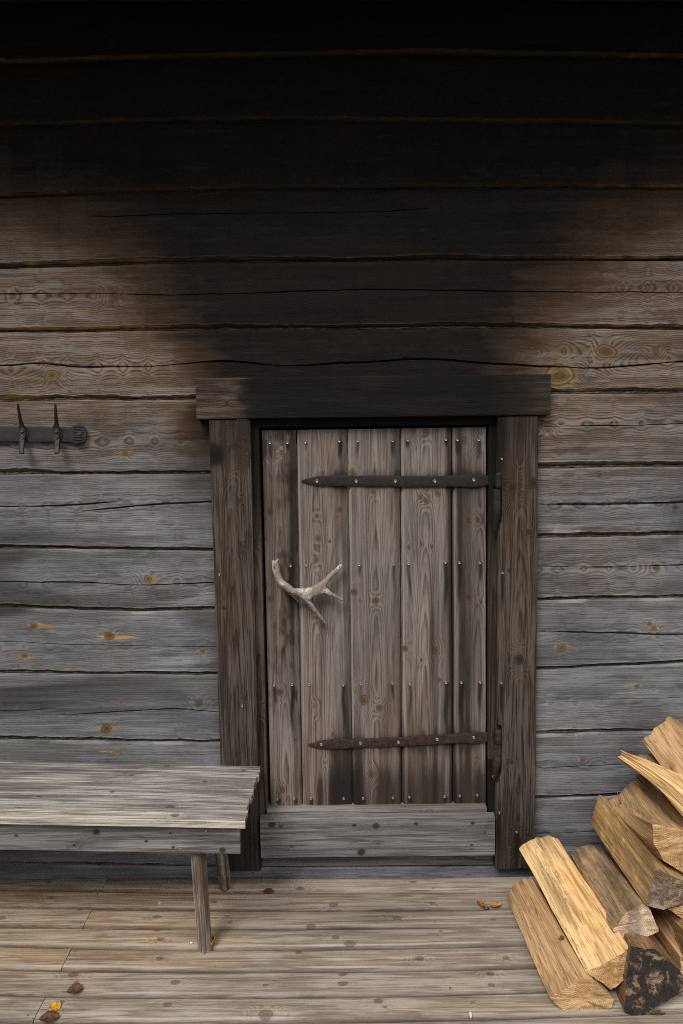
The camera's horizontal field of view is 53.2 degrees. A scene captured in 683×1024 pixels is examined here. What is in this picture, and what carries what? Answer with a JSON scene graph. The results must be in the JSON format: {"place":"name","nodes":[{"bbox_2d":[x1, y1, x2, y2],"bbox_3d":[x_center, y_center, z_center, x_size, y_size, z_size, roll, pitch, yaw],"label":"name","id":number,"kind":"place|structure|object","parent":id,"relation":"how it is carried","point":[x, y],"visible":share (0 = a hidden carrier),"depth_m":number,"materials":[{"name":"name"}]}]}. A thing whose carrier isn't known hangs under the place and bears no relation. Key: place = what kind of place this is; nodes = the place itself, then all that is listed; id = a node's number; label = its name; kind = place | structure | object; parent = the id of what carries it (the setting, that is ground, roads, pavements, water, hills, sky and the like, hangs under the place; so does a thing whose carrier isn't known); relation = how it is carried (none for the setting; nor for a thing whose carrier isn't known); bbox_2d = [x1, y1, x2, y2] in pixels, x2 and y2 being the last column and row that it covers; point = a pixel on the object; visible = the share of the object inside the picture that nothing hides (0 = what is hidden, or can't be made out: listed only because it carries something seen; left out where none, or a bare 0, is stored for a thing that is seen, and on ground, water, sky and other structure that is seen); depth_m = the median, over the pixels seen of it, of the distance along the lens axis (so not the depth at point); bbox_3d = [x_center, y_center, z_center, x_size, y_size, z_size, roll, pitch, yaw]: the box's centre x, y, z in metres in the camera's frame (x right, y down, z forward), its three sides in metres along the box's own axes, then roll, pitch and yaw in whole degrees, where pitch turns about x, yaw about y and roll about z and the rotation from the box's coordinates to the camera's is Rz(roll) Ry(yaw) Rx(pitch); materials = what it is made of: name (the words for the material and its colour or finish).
{"place":"outdoors","nodes":[
{"label":"outdoors","id":0,"kind":"place"},
{"bbox_2d":[0,876,682,1023],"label":"deck","id":1,"kind":"structure","parent":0,"point":[362,951],"depth_m":2.31,"materials":[{"name":"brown wood"}]},
{"bbox_2d":[32,1010,58,1022],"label":"fallen leaf","id":2,"kind":"object","parent":1,"relation":"on","point":[49,1016],"visible":1,"depth_m":2.07,"materials":[{"name":"brown plant"}]},
{"bbox_2d":[49,1001,61,1010],"bbox_3d":[-0.880,1.528,2.110,0.046,0.008,0.036,-1,5,0],"label":"fallen leaf","id":3,"kind":"object","parent":1,"relation":"on","point":[56,1005],"visible":1,"depth_m":2.11,"materials":[{"name":"yellow plant"}]},
{"bbox_2d":[62,983,81,992],"bbox_3d":[-0.853,1.518,2.165,0.055,0.015,0.042,-6,7,-43],"label":"fallen leaf","id":4,"kind":"object","parent":1,"relation":"on","point":[74,988],"visible":1,"depth_m":2.18,"materials":[{"name":"brown plant"}]},
{"bbox_2d":[0,761,260,953],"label":"bench","id":5,"kind":"object","parent":1,"relation":"on","point":[198,812],"visible":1,"depth_m":2.34,"materials":[{"name":"grey wood"}]},
{"bbox_2d":[210,935,214,947],"bbox_3d":[-0.445,1.484,2.352,0.018,0.037,0.049,-1,5,0],"label":"fallen leaf","id":6,"kind":"object","parent":1,"relation":"on","point":[213,940],"visible":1,"depth_m":2.35,"materials":[{"name":"orange plant"}]},
{"bbox_2d":[259,888,273,892],"bbox_3d":[-0.291,1.470,2.648,0.057,0.008,0.031,-1,5,0],"label":"fallen leaf","id":7,"kind":"object","parent":1,"relation":"on","point":[268,890],"visible":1,"depth_m":2.65,"materials":[{"name":"brown plant"}]},
{"bbox_2d":[0,0,682,878],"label":"log wall","id":8,"kind":"structure","parent":1,"relation":"on","point":[190,190],"depth_m":2.54,"materials":[{"name":"grey wood"}]},
{"bbox_2d":[0,403,86,453],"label":"coat hook rail","id":9,"kind":"object","parent":8,"relation":"attached to","point":[22,434],"visible":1,"depth_m":2.56,"materials":[{"name":"metal"}]},
{"bbox_2d":[195,374,550,870],"bbox_3d":[0.130,0.457,2.670,1.312,1.940,0.159,-1,5,0],"label":"door frame","id":10,"kind":"object","parent":8,"relation":"attached to","point":[497,830],"visible":0.86,"depth_m":2.61,"materials":[{"name":"brown wood"}]},
{"bbox_2d":[262,427,501,805],"bbox_3d":[0.160,0.441,2.638,0.904,1.516,0.108,-1,5,0],"label":"plank door","id":11,"kind":"structure","parent":10,"relation":"attached to","point":[412,557],"depth_m":2.65,"materials":[{"name":"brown wood"}]},
{"bbox_2d":[477,900,486,908],"bbox_3d":[0.524,1.461,2.541,0.017,0.022,0.049,-6,7,-42],"label":"fallen leaf","id":12,"kind":"object","parent":1,"relation":"on","point":[481,903],"visible":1,"depth_m":2.54,"materials":[{"name":"orange plant"}]},
{"bbox_2d":[488,902,501,906],"bbox_3d":[0.569,1.466,2.545,0.056,0.012,0.027,-1,5,0],"label":"fallen leaf","id":13,"kind":"object","parent":1,"relation":"on","point":[495,904],"visible":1,"depth_m":2.55,"materials":[{"name":"orange plant"}]},
{"bbox_2d":[507,876,613,1010],"bbox_3d":[0.726,1.443,2.324,0.203,0.133,0.515,-1,5,0],"label":"firewood log","id":14,"kind":"object","parent":1,"relation":"on","point":[569,982],"visible":0.89,"depth_m":2.20,"materials":[{"name":"beige wood"}]},
{"bbox_2d":[519,835,627,988],"bbox_3d":[0.780,1.341,2.331,0.191,0.193,0.526,-1,5,-3],"label":"firewood log","id":15,"kind":"object","parent":14,"relation":"on","point":[599,945],"visible":0.98,"depth_m":2.26,"materials":[{"name":"brown wood"}]},
{"bbox_2d":[614,933,682,1015],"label":"firewood log","id":16,"kind":"object","parent":1,"relation":"on","point":[652,976],"visible":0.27,"depth_m":2.06,"materials":[{"name":"brown wood"}]},
{"bbox_2d":[571,845,658,936],"bbox_3d":[0.948,1.323,2.375,0.171,0.251,0.499,0,5,4],"label":"firewood log","id":17,"kind":"object","parent":16,"relation":"on","point":[626,907],"visible":0.86,"depth_m":2.26,"materials":[{"name":"brown wood"}]},
{"bbox_2d":[589,795,682,909],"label":"firewood log","id":18,"kind":"object","parent":17,"relation":"on","point":[655,881],"visible":0.93,"depth_m":2.24,"materials":[{"name":"brown wood"}]},
{"bbox_2d":[609,781,682,871],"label":"firewood log","id":19,"kind":"object","parent":18,"relation":"on","point":[656,830],"visible":0.86,"depth_m":2.25,"materials":[{"name":"beige wood"}]},
{"bbox_2d":[617,750,682,815],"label":"firewood log","id":20,"kind":"object","parent":19,"relation":"on","point":[667,782],"visible":1,"depth_m":2.30,"materials":[{"name":"brown wood"}]},
{"bbox_2d":[617,864,682,974],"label":"firewood log","id":21,"kind":"object","parent":16,"relation":"on","point":[664,936],"visible":0.09,"depth_m":2.24,"materials":[{"name":"beige wood"}]},
{"bbox_2d":[645,1010,664,1014],"bbox_3d":[0.944,1.508,2.055,0.061,0.009,0.019,-1,5,0],"label":"wood chip","id":22,"kind":"object","parent":1,"relation":"on","point":[657,1012],"visible":1,"depth_m":2.06,"materials":[{"name":"brown plant"}]},
{"bbox_2d":[661,908,682,936],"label":"firewood log","id":23,"kind":"object","parent":1,"relation":"on","point":[674,920],"visible":0.18,"depth_m":2.23,"materials":[{"name":"brown wood"}]},
{"bbox_2d":[672,927,682,958],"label":"firewood log","id":24,"kind":"object","parent":1,"relation":"on","point":[678,937],"visible":0.05,"depth_m":2.18,"materials":[{"name":"brown wood"}]},
{"bbox_3d":[1.244,1.409,2.359,0.152,0.132,0.481,-1,5,0],"label":"firewood log","id":25,"kind":"object","parent":1,"relation":"on","visible":0},
{"bbox_2d":[668,903,682,918],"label":"firewood log","id":26,"kind":"object","parent":25,"relation":"on","point":[677,910],"visible":0.09,"depth_m":2.17,"materials":[{"name":"beige wood"}]},
{"bbox_2d":[297,455,400,793],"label":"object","id":27,"kind":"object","parent":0,"point":[350,635],"depth_m":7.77,"materials":[{"name":"wood"}]},
{"bbox_3d":[1.329,1.275,2.363,0.147,0.124,0.473,-1,5,0],"label":"firewood log","id":28,"kind":"object","parent":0,"visible":0},
{"bbox_3d":[1.259,1.162,2.382,0.153,0.131,0.452,-1,5,0],"label":"firewood log","id":29,"kind":"object","parent":28,"relation":"on","visible":0},
{"bbox_2d":[635,774,682,826],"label":"firewood log","id":30,"kind":"object","parent":29,"relation":"on","point":[663,803],"visible":0.41,"depth_m":2.39,"materials":[{"name":"brown wood"}]},
{"bbox_2d":[638,754,663,794],"bbox_3d":[1.215,0.987,2.405,0.180,0.144,0.428,-1,5,-6],"label":"firewood log","id":31,"kind":"object","parent":30,"relation":"on","point":[651,758],"visible":0.16,"depth_m":2.56,"materials":[{"name":"brown wood"}]},
{"bbox_2d":[642,716,682,774],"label":"firewood log","id":32,"kind":"object","parent":31,"relation":"on","point":[663,741],"visible":0.83,"depth_m":2.48,"materials":[{"name":"beige wood"}]}
]}

